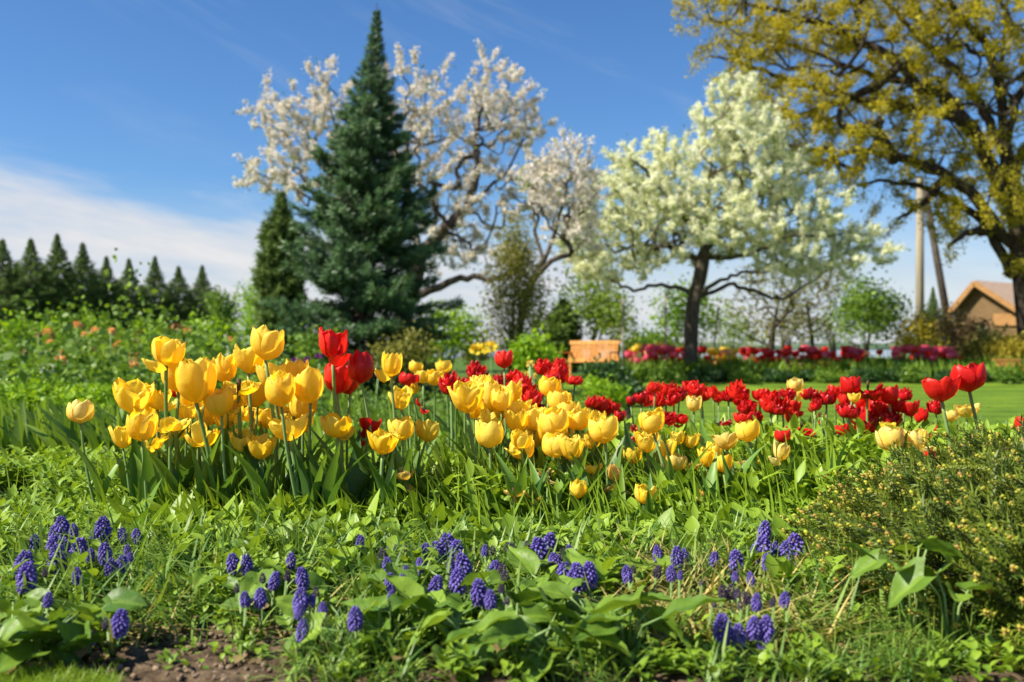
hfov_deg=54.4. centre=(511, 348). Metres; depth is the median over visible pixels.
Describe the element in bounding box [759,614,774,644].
grape hyacinth
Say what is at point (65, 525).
grape hyacinth
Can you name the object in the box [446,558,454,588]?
grape hyacinth
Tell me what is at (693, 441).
tulip
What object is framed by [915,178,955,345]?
utility pole
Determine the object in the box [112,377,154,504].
tulip
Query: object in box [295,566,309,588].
grape hyacinth
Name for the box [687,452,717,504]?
tulip
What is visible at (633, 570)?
grape hyacinth
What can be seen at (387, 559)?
grape hyacinth
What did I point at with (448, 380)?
tulip
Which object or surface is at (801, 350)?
tulip
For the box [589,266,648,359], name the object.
thicket
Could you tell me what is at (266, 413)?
tulip
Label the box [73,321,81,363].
bank flower
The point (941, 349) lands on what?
tulip
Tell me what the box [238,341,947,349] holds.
hills
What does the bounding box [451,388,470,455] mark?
tulip
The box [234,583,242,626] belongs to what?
grape hyacinth
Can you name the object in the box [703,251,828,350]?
orchard tree
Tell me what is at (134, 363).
garden flower
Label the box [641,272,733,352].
young tree
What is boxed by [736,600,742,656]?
grape hyacinth
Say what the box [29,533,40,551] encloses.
grape hyacinth
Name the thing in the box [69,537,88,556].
grape hyacinth
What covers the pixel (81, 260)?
fir tree
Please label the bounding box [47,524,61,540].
grape hyacinth
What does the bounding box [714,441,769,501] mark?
tulip
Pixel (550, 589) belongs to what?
toothed leaved plant
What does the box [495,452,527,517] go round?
tulip
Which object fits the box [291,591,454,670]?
heart leaved plant
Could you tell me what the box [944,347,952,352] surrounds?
tulip
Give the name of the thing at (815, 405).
tulip
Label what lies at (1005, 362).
garden bench
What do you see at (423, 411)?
tulip
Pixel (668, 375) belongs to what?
box shrub
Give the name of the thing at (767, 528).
grape hyacinth
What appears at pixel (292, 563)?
grape hyacinth
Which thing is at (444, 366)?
tulip
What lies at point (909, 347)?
tulip
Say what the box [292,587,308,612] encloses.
grape hyacinth
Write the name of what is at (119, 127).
sky
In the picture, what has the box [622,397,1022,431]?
lawn grass
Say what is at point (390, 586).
grape hyacinth
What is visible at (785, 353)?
tulip
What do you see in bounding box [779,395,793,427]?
tulip
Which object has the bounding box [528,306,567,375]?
thicket
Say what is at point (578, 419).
tulip
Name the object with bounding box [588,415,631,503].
tulip
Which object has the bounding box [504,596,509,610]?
grape hyacinth
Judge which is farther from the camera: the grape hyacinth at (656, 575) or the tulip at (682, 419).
the tulip at (682, 419)
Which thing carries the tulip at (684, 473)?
on the ground at (139, 668)
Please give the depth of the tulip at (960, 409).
3.28 m
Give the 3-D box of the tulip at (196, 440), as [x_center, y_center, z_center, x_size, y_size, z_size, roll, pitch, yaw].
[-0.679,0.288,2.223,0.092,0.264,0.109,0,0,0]
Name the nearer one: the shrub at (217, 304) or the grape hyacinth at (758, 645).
the grape hyacinth at (758, 645)
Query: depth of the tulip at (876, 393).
2.97 m
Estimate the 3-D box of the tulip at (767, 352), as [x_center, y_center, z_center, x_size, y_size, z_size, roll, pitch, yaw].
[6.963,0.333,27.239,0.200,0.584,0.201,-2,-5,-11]
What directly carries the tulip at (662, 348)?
on the bed foliage at (640, 368)
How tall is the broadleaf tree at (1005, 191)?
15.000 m
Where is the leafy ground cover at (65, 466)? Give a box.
[0,411,1022,557]
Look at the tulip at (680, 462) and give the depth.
2.24 m
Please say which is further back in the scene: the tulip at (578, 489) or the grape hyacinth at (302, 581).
the tulip at (578, 489)
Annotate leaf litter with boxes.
[0,564,1002,673]
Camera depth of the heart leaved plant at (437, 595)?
1.45 m
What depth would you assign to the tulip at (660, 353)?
26.64 m
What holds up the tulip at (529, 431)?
on the ground at (139, 668)
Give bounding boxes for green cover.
[0,364,344,435]
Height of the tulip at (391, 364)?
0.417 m
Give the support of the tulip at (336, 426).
on the ground at (139, 668)
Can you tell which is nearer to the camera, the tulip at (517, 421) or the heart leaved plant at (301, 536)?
the heart leaved plant at (301, 536)
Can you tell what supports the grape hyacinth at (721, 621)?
on the ground at (139, 668)
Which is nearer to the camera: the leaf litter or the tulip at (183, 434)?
the leaf litter
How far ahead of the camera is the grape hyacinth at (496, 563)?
1.50 m
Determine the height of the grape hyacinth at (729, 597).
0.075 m
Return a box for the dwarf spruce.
[770,414,1023,671]
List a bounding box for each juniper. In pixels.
[578,352,636,386]
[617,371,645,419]
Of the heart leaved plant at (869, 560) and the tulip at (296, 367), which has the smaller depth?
the heart leaved plant at (869, 560)
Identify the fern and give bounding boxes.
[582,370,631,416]
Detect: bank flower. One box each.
[19,348,28,363]
[34,333,41,376]
[42,328,52,360]
[47,333,55,350]
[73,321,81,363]
[89,326,99,351]
[107,327,116,362]
[113,340,120,361]
[134,329,144,371]
[173,323,183,334]
[183,327,191,346]
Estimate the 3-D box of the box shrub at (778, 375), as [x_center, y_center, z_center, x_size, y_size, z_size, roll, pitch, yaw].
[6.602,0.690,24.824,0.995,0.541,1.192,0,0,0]
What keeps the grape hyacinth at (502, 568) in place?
on the ground at (139, 668)
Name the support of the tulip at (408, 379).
on the ground at (139, 668)
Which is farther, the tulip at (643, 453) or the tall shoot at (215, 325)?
the tall shoot at (215, 325)
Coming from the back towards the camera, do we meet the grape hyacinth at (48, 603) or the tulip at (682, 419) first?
the tulip at (682, 419)
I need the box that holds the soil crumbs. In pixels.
[19,606,518,681]
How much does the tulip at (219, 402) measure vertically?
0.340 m
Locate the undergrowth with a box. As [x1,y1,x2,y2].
[0,248,590,426]
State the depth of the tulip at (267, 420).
2.46 m
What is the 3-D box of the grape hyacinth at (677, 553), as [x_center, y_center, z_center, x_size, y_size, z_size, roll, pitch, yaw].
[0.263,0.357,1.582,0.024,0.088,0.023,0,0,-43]
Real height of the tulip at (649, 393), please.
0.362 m
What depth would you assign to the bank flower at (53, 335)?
13.05 m
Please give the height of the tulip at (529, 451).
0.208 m
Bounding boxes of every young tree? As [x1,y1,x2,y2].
[543,249,637,372]
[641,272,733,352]
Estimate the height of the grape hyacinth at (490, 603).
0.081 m
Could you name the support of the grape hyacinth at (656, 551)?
on the ground at (139, 668)
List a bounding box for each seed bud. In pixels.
[527,359,533,408]
[528,363,534,385]
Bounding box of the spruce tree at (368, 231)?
[257,3,464,403]
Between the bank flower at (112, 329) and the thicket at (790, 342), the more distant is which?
the thicket at (790, 342)
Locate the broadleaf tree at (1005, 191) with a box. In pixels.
[670,0,1023,341]
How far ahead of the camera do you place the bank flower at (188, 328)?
12.11 m
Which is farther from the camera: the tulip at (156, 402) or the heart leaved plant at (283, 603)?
the tulip at (156, 402)
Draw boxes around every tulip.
[52,399,128,509]
[108,426,131,496]
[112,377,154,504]
[120,405,156,460]
[126,408,158,519]
[138,417,191,497]
[140,433,165,493]
[141,383,190,462]
[142,335,198,491]
[148,359,192,469]
[155,418,193,460]
[161,404,200,482]
[165,390,182,459]
[172,392,210,458]
[172,400,211,488]
[172,420,189,440]
[175,356,240,509]
[184,420,220,502]
[195,402,220,451]
[203,416,237,464]
[204,385,266,497]
[212,353,236,486]
[220,430,276,502]
[222,379,289,501]
[223,404,248,482]
[227,344,264,467]
[228,425,252,500]
[229,395,246,493]
[233,382,272,473]
[242,407,288,445]
[250,324,300,495]
[254,361,288,493]
[254,407,274,433]
[264,416,277,439]
[265,370,310,506]
[268,413,324,501]
[275,405,300,487]
[280,396,317,454]
[285,358,308,486]
[294,366,330,510]
[295,416,330,462]
[307,363,352,485]
[313,412,369,512]
[319,327,393,504]
[343,365,374,470]
[345,438,398,460]
[348,349,389,499]
[358,415,384,477]
[362,429,399,510]
[363,351,423,478]
[384,439,414,511]
[387,415,421,496]
[388,385,412,459]
[399,371,419,447]
[406,382,420,449]
[409,360,422,447]
[412,419,438,481]
[414,370,444,450]
[416,399,439,459]
[426,369,447,451]
[435,359,458,451]
[438,370,464,456]
[444,374,490,460]
[447,380,506,481]
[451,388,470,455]
[461,398,508,459]
[464,372,478,442]
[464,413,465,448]
[466,360,488,438]
[468,408,503,472]
[473,388,513,458]
[474,420,510,489]
[481,378,501,458]
[491,408,508,450]
[493,372,507,451]
[495,350,512,437]
[495,407,528,467]
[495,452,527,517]
[501,380,538,459]
[502,429,559,490]
[505,368,521,431]
[508,399,531,413]
[509,440,538,472]
[512,372,536,399]
[521,387,542,450]
[524,428,541,458]
[526,407,552,471]
[526,458,547,518]
[531,403,550,466]
[534,357,552,404]
[535,417,551,479]
[536,389,571,461]
[536,406,568,467]
[537,463,577,506]
[539,376,560,408]
[542,432,577,508]
[544,373,559,379]
[544,433,587,504]
[549,362,568,383]
[553,357,567,388]
[557,399,586,462]
[559,428,574,466]
[566,375,583,434]
[567,407,602,475]
[567,450,602,516]
[569,451,608,513]
[571,430,589,454]
[582,433,602,465]
[585,394,601,410]
[588,408,606,452]
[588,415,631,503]
[591,395,611,456]
[603,443,632,514]
[608,398,620,440]
[614,410,625,432]
[620,424,641,445]
[622,419,641,488]
[624,351,632,362]
[626,396,636,423]
[632,352,639,357]
[632,438,645,458]
[633,392,671,432]
[634,357,641,363]
[634,431,660,484]
[634,473,662,513]
[635,343,642,356]
[638,406,678,498]
[639,344,645,360]
[643,387,658,410]
[644,354,650,365]
[645,348,652,367]
[647,380,663,410]
[648,350,655,367]
[649,392,665,432]
[651,354,658,364]
[652,345,659,351]
[658,350,663,361]
[658,381,677,411]
[659,345,665,359]
[659,433,676,463]
[660,436,713,499]
[661,355,669,363]
[664,349,670,355]
[664,392,681,431]
[664,411,678,438]
[670,422,707,455]
[671,351,679,358]
[674,413,687,427]
[676,384,686,424]
[680,463,700,491]
[682,380,698,421]
[684,433,699,463]
[686,395,701,423]
[687,383,706,419]
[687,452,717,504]
[696,390,709,423]
[697,445,720,481]
[700,346,706,357]
[700,417,729,466]
[705,385,719,433]
[707,348,714,362]
[712,349,719,355]
[712,432,737,478]
[714,390,721,413]
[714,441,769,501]
[716,355,723,361]
[719,390,732,427]
[720,417,731,429]
[723,355,730,361]
[725,379,749,440]
[726,349,732,365]
[733,393,749,405]
[733,411,756,457]
[733,437,757,470]
[735,419,774,479]
[736,399,756,414]
[740,347,745,356]
[744,445,766,469]
[746,409,763,422]
[749,346,755,363]
[752,388,764,440]
[757,440,798,494]
[759,354,765,361]
[759,388,785,425]
[760,429,790,474]
[762,350,769,359]
[771,404,786,441]
[773,355,780,362]
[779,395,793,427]
[780,387,796,419]
[782,350,788,363]
[785,408,797,422]
[785,422,815,438]
[786,377,803,399]
[790,400,803,416]
[791,351,798,358]
[793,389,803,422]
[798,346,805,353]
[800,386,818,429]
[807,346,815,353]
[807,397,821,437]
[812,353,821,361]
[812,447,859,483]
[815,432,851,479]
[816,384,843,447]
[816,412,824,445]
[817,387,837,448]
[821,351,829,359]
[829,351,836,356]
[833,393,849,432]
[835,403,848,450]
[835,423,848,443]
[836,403,860,443]
[840,376,860,443]
[841,345,849,352]
[844,353,849,358]
[847,347,854,361]
[847,392,860,437]
[848,398,865,408]
[854,356,860,363]
[854,420,869,436]
[855,404,876,444]
[857,381,882,449]
[858,348,864,354]
[869,399,886,427]
[870,425,907,471]
[872,404,902,428]
[873,384,898,411]
[876,349,882,356]
[879,421,895,455]
[880,411,902,426]
[891,399,906,412]
[892,348,900,358]
[897,352,903,359]
[899,386,912,427]
[900,345,906,359]
[902,399,919,430]
[905,428,933,456]
[906,344,913,350]
[906,440,934,465]
[910,345,918,362]
[914,407,928,428]
[918,346,925,357]
[922,374,963,452]
[925,350,933,364]
[926,399,944,437]
[929,355,936,363]
[930,423,937,445]
[938,346,945,352]
[938,352,945,359]
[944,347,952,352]
[946,353,953,358]
[946,410,959,422]
[947,351,956,359]
[950,362,986,442]
[954,403,980,426]
[1014,416,1023,428]
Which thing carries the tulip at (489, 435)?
on the ground at (139, 668)
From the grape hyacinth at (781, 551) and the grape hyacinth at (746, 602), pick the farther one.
the grape hyacinth at (781, 551)
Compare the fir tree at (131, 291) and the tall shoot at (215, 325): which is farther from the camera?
the fir tree at (131, 291)
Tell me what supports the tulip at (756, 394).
on the ground at (139, 668)
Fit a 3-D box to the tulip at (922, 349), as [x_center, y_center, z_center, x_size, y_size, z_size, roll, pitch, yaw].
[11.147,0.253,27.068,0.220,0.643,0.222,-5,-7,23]
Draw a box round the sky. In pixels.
[0,0,1023,345]
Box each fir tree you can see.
[0,237,72,351]
[0,238,55,352]
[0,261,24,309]
[7,232,110,349]
[50,242,145,340]
[87,255,146,349]
[97,259,172,348]
[125,256,195,352]
[142,265,215,353]
[177,265,241,348]
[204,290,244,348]
[912,287,954,347]
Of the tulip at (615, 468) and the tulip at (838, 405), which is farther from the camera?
the tulip at (838, 405)
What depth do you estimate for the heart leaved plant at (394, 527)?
1.79 m
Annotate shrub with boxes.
[0,369,71,412]
[40,382,115,415]
[98,364,170,399]
[198,285,244,336]
[227,275,262,343]
[287,320,353,385]
[366,320,451,402]
[416,298,489,375]
[468,204,560,381]
[643,363,685,383]
[681,365,720,383]
[700,365,731,382]
[727,365,764,383]
[758,366,798,383]
[789,364,818,381]
[809,366,851,382]
[819,265,916,351]
[844,363,880,383]
[868,362,906,381]
[887,305,951,357]
[895,361,930,383]
[928,362,954,380]
[932,302,996,358]
[954,322,1021,359]
[979,329,1023,358]
[985,363,993,381]
[991,363,1023,383]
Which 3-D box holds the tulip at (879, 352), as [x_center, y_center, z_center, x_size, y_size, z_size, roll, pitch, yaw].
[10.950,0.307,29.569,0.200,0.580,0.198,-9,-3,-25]
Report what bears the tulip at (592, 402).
on the ground at (139, 668)
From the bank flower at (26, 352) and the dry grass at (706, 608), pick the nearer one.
the dry grass at (706, 608)
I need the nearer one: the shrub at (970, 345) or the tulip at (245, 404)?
the tulip at (245, 404)
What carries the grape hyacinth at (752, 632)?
on the ground at (139, 668)
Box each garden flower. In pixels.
[40,364,54,379]
[53,355,66,376]
[129,360,137,375]
[315,352,324,406]
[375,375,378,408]
[469,342,486,359]
[483,341,498,377]
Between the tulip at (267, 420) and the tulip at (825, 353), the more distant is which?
the tulip at (825, 353)
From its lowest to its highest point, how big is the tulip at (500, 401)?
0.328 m
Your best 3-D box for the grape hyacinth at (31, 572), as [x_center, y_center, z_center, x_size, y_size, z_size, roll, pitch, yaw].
[-0.703,0.354,1.442,0.028,0.093,0.028,0,0,-34]
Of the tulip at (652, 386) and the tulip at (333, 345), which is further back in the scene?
the tulip at (652, 386)
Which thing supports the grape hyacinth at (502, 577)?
on the ground at (139, 668)
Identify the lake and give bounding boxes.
[349,350,909,357]
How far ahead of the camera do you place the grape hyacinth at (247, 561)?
1.52 m
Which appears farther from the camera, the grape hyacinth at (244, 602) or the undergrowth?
the undergrowth
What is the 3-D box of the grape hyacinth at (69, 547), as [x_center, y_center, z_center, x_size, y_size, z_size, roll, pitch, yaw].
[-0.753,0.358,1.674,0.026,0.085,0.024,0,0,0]
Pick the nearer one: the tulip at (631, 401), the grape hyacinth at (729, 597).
the grape hyacinth at (729, 597)
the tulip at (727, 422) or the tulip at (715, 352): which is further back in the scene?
the tulip at (715, 352)
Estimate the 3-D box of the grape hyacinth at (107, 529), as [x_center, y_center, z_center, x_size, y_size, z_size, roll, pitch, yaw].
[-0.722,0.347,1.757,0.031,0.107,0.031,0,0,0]
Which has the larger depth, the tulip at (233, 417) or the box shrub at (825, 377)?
the box shrub at (825, 377)
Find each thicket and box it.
[457,330,494,366]
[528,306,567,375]
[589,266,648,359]
[663,330,726,356]
[707,298,755,348]
[722,327,775,355]
[753,298,816,357]
[807,301,866,355]
[884,333,919,357]
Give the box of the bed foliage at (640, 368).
[615,353,1023,381]
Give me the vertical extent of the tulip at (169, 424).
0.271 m
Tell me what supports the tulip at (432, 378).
on the ground at (139, 668)
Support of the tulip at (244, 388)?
on the ground at (139, 668)
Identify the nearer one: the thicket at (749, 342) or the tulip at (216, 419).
the tulip at (216, 419)
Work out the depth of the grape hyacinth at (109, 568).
1.53 m
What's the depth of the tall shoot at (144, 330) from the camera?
13.91 m
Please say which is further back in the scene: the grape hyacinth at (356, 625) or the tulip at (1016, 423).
the tulip at (1016, 423)
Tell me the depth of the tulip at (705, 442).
2.57 m
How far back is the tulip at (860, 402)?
3.15 m
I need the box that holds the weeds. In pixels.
[0,509,1023,681]
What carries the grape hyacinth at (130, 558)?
on the ground at (139, 668)
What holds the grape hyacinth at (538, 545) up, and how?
on the ground at (139, 668)
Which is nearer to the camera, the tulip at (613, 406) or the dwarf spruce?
the dwarf spruce
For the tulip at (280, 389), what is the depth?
2.15 m
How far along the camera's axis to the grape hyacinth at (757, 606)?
1.31 m
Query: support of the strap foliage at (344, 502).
on the ground at (139, 668)
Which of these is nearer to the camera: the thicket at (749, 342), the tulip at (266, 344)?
the tulip at (266, 344)
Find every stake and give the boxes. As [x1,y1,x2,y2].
[622,297,623,363]
[664,289,666,355]
[713,306,718,358]
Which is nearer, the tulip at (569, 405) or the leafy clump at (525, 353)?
the tulip at (569, 405)
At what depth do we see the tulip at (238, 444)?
2.22 m
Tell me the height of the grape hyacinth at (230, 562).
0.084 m
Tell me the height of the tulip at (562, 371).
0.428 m
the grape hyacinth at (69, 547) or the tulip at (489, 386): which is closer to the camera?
the grape hyacinth at (69, 547)
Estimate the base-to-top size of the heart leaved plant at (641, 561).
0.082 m
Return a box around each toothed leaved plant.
[441,599,602,661]
[462,597,653,681]
[473,573,585,636]
[497,544,619,620]
[526,571,676,660]
[547,585,726,659]
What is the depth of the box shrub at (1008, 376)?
24.33 m
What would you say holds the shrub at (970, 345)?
on the ground at (139, 668)
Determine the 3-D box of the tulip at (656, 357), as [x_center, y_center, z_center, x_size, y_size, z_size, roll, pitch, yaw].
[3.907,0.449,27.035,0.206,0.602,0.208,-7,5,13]
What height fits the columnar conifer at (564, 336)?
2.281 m
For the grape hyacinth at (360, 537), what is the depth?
1.71 m
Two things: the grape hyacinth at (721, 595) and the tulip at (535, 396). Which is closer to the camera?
the grape hyacinth at (721, 595)
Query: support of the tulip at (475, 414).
on the ground at (139, 668)
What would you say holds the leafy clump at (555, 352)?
on the ground at (139, 668)
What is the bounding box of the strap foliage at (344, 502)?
[72,418,1013,555]
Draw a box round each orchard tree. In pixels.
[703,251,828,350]
[743,245,862,349]
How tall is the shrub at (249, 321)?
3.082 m
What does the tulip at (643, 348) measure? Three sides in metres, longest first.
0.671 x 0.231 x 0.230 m
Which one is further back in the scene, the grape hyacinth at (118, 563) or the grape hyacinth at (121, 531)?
the grape hyacinth at (121, 531)
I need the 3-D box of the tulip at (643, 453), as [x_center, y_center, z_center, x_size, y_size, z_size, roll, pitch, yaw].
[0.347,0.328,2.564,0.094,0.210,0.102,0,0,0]
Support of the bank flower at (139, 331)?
on the ground at (139, 668)
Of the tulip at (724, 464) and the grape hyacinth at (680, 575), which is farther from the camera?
the tulip at (724, 464)
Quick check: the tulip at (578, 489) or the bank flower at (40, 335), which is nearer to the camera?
the tulip at (578, 489)
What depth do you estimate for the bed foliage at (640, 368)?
25.64 m
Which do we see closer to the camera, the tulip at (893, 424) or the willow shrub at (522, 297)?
the tulip at (893, 424)
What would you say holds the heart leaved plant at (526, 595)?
on the ground at (139, 668)
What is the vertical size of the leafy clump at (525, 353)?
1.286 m
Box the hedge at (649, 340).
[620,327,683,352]
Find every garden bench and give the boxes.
[559,341,619,375]
[992,359,1023,375]
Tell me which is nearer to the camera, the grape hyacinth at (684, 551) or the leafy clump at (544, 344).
the grape hyacinth at (684, 551)
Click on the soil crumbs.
(187, 669)
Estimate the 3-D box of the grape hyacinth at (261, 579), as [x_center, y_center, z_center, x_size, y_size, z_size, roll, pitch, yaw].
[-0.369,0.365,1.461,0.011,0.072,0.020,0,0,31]
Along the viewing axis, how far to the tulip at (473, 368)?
3.08 m
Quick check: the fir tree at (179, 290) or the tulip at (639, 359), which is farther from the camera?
the fir tree at (179, 290)
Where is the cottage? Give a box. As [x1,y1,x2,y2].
[948,280,1016,356]
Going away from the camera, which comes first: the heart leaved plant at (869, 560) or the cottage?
the heart leaved plant at (869, 560)
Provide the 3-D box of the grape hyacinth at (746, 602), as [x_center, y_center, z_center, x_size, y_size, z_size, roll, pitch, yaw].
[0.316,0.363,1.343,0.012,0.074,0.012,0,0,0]
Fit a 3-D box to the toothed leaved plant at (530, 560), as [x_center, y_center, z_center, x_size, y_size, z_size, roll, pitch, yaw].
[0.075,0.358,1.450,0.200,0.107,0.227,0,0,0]
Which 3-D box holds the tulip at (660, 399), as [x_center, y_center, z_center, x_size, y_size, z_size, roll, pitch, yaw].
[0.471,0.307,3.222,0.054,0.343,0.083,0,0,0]
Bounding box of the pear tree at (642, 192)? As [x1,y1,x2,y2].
[548,69,910,371]
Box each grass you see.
[0,435,1023,681]
[0,522,902,669]
[0,659,128,681]
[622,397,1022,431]
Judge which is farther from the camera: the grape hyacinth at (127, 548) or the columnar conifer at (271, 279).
the columnar conifer at (271, 279)
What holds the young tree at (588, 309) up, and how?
on the ground at (139, 668)
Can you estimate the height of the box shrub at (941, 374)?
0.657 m
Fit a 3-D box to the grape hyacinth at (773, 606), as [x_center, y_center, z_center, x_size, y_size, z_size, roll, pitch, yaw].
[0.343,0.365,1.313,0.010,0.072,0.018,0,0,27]
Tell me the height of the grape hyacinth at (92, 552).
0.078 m
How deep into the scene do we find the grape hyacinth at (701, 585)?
1.43 m
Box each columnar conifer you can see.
[248,190,309,362]
[540,299,585,371]
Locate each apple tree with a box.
[232,38,560,320]
[511,123,619,341]
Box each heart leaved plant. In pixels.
[0,595,85,666]
[0,602,109,672]
[8,587,148,654]
[139,529,249,570]
[152,556,284,605]
[210,565,327,630]
[271,524,363,567]
[272,572,407,658]
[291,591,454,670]
[305,517,405,536]
[324,521,406,555]
[348,548,461,596]
[348,562,445,649]
[385,575,504,644]
[403,564,520,616]
[410,596,552,674]
[448,571,568,610]
[453,530,565,571]
[470,541,599,574]
[581,552,688,588]
[839,535,979,640]
[887,557,997,650]
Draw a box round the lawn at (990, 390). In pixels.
[508,381,1023,429]
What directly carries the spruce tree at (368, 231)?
on the ground at (139, 668)
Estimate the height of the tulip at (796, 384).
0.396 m
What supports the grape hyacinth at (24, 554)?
on the ground at (139, 668)
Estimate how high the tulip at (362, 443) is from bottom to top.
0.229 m
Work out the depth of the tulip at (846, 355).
26.95 m
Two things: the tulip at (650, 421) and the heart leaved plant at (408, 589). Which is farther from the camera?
the tulip at (650, 421)
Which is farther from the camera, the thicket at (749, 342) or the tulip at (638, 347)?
the thicket at (749, 342)
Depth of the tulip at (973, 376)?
2.41 m
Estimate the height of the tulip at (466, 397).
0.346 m
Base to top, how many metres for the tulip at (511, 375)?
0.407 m
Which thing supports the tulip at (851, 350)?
on the ground at (139, 668)
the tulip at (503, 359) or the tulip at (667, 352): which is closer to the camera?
the tulip at (503, 359)
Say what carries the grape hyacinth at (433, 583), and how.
on the ground at (139, 668)
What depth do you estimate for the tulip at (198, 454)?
2.43 m
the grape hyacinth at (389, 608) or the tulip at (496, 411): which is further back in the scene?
the tulip at (496, 411)
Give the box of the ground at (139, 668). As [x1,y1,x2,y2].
[1,358,1023,681]
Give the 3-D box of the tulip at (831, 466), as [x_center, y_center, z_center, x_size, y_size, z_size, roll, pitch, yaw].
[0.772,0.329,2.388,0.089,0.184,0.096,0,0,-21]
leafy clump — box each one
[505,331,550,383]
[513,323,554,389]
[538,333,572,396]
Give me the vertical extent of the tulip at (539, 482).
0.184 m
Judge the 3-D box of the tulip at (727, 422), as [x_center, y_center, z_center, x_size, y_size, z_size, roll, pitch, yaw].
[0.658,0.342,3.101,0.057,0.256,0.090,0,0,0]
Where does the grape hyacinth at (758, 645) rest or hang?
on the ground at (139, 668)
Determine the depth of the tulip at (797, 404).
3.18 m
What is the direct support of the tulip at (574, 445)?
on the ground at (139, 668)
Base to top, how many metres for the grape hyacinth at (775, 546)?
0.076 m
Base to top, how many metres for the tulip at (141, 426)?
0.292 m
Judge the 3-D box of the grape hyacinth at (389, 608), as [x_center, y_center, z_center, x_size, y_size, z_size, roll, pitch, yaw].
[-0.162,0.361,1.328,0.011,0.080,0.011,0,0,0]
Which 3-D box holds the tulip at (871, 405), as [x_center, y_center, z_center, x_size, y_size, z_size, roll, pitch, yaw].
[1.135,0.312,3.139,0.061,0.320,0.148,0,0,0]
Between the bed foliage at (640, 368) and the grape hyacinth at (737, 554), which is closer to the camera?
the grape hyacinth at (737, 554)
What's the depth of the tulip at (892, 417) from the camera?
2.98 m
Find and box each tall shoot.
[0,299,42,361]
[28,302,75,355]
[62,295,108,351]
[130,314,160,355]
[166,306,222,358]
[182,311,236,356]
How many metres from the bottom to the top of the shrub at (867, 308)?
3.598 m
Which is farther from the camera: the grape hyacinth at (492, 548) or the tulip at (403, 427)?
the tulip at (403, 427)
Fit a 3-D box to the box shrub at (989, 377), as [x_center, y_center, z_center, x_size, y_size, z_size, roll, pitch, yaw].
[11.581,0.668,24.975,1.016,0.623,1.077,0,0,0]
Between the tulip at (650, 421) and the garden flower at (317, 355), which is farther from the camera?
the garden flower at (317, 355)
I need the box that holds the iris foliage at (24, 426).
[0,386,623,461]
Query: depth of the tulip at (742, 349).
28.61 m
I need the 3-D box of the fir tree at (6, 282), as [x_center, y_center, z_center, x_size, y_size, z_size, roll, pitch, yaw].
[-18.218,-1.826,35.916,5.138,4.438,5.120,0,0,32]
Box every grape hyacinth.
[13,549,34,579]
[16,561,37,606]
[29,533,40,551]
[41,567,48,611]
[43,591,53,650]
[45,535,59,549]
[46,543,67,579]
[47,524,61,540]
[54,516,69,537]
[59,536,71,556]
[68,523,78,538]
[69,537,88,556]
[71,566,84,601]
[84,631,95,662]
[85,548,95,568]
[94,516,112,543]
[97,542,112,565]
[102,617,112,656]
[103,558,115,578]
[109,608,129,657]
[115,554,127,587]
[117,527,127,544]
[123,544,131,584]
[127,552,133,584]
[131,528,141,548]
[226,553,240,577]
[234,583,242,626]
[239,591,250,640]
[240,554,252,606]
[253,587,266,640]
[255,573,265,620]
[268,571,280,624]
[284,570,290,594]
[285,552,295,573]
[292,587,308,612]
[294,604,303,652]
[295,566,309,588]
[295,618,308,660]
[308,594,315,614]
[313,586,319,612]
[315,602,327,655]
[347,605,363,638]
[355,535,363,555]
[377,547,386,559]
[382,557,391,571]
[384,572,395,592]
[387,589,394,630]
[416,557,424,576]
[419,542,429,561]
[428,574,443,590]
[430,540,442,575]
[439,532,455,561]
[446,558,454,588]
[448,539,462,559]
[449,567,466,595]
[454,552,472,599]
[470,578,486,613]
[481,544,488,569]
[484,589,496,609]
[488,559,500,584]
[490,545,495,564]
[497,563,505,587]
[498,583,504,602]
[500,570,509,594]
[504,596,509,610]
[530,536,549,576]
[543,531,557,553]
[548,552,556,565]
[549,554,560,570]
[556,561,569,575]
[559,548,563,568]
[567,569,575,577]
[570,562,586,597]
[579,561,597,598]
[621,565,632,593]
[629,565,635,594]
[652,545,662,579]
[653,565,661,602]
[666,565,675,598]
[670,546,683,587]
[677,570,682,597]
[682,548,689,586]
[696,579,703,620]
[705,602,716,642]
[708,551,718,589]
[712,612,732,658]
[718,584,726,612]
[726,583,735,621]
[727,548,743,584]
[731,571,738,606]
[731,623,749,661]
[734,588,741,620]
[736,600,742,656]
[742,591,750,631]
[746,571,755,601]
[746,615,760,656]
[751,592,761,647]
[753,534,773,569]
[755,639,765,650]
[757,520,770,540]
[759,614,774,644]
[762,553,768,585]
[769,597,775,643]
[772,541,778,559]
[778,540,793,562]
[779,591,790,644]
[788,532,806,565]
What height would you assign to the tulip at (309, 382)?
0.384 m
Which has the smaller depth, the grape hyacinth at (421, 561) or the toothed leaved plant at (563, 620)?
the toothed leaved plant at (563, 620)
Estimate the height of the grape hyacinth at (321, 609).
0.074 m
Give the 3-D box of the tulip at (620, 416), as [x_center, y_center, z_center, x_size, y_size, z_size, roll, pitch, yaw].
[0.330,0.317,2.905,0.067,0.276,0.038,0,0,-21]
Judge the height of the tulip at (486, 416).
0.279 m
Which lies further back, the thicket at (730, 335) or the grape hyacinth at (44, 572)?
the thicket at (730, 335)
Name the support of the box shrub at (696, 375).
on the ground at (139, 668)
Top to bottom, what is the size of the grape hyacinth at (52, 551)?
0.090 m
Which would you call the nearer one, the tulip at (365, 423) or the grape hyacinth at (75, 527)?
the grape hyacinth at (75, 527)

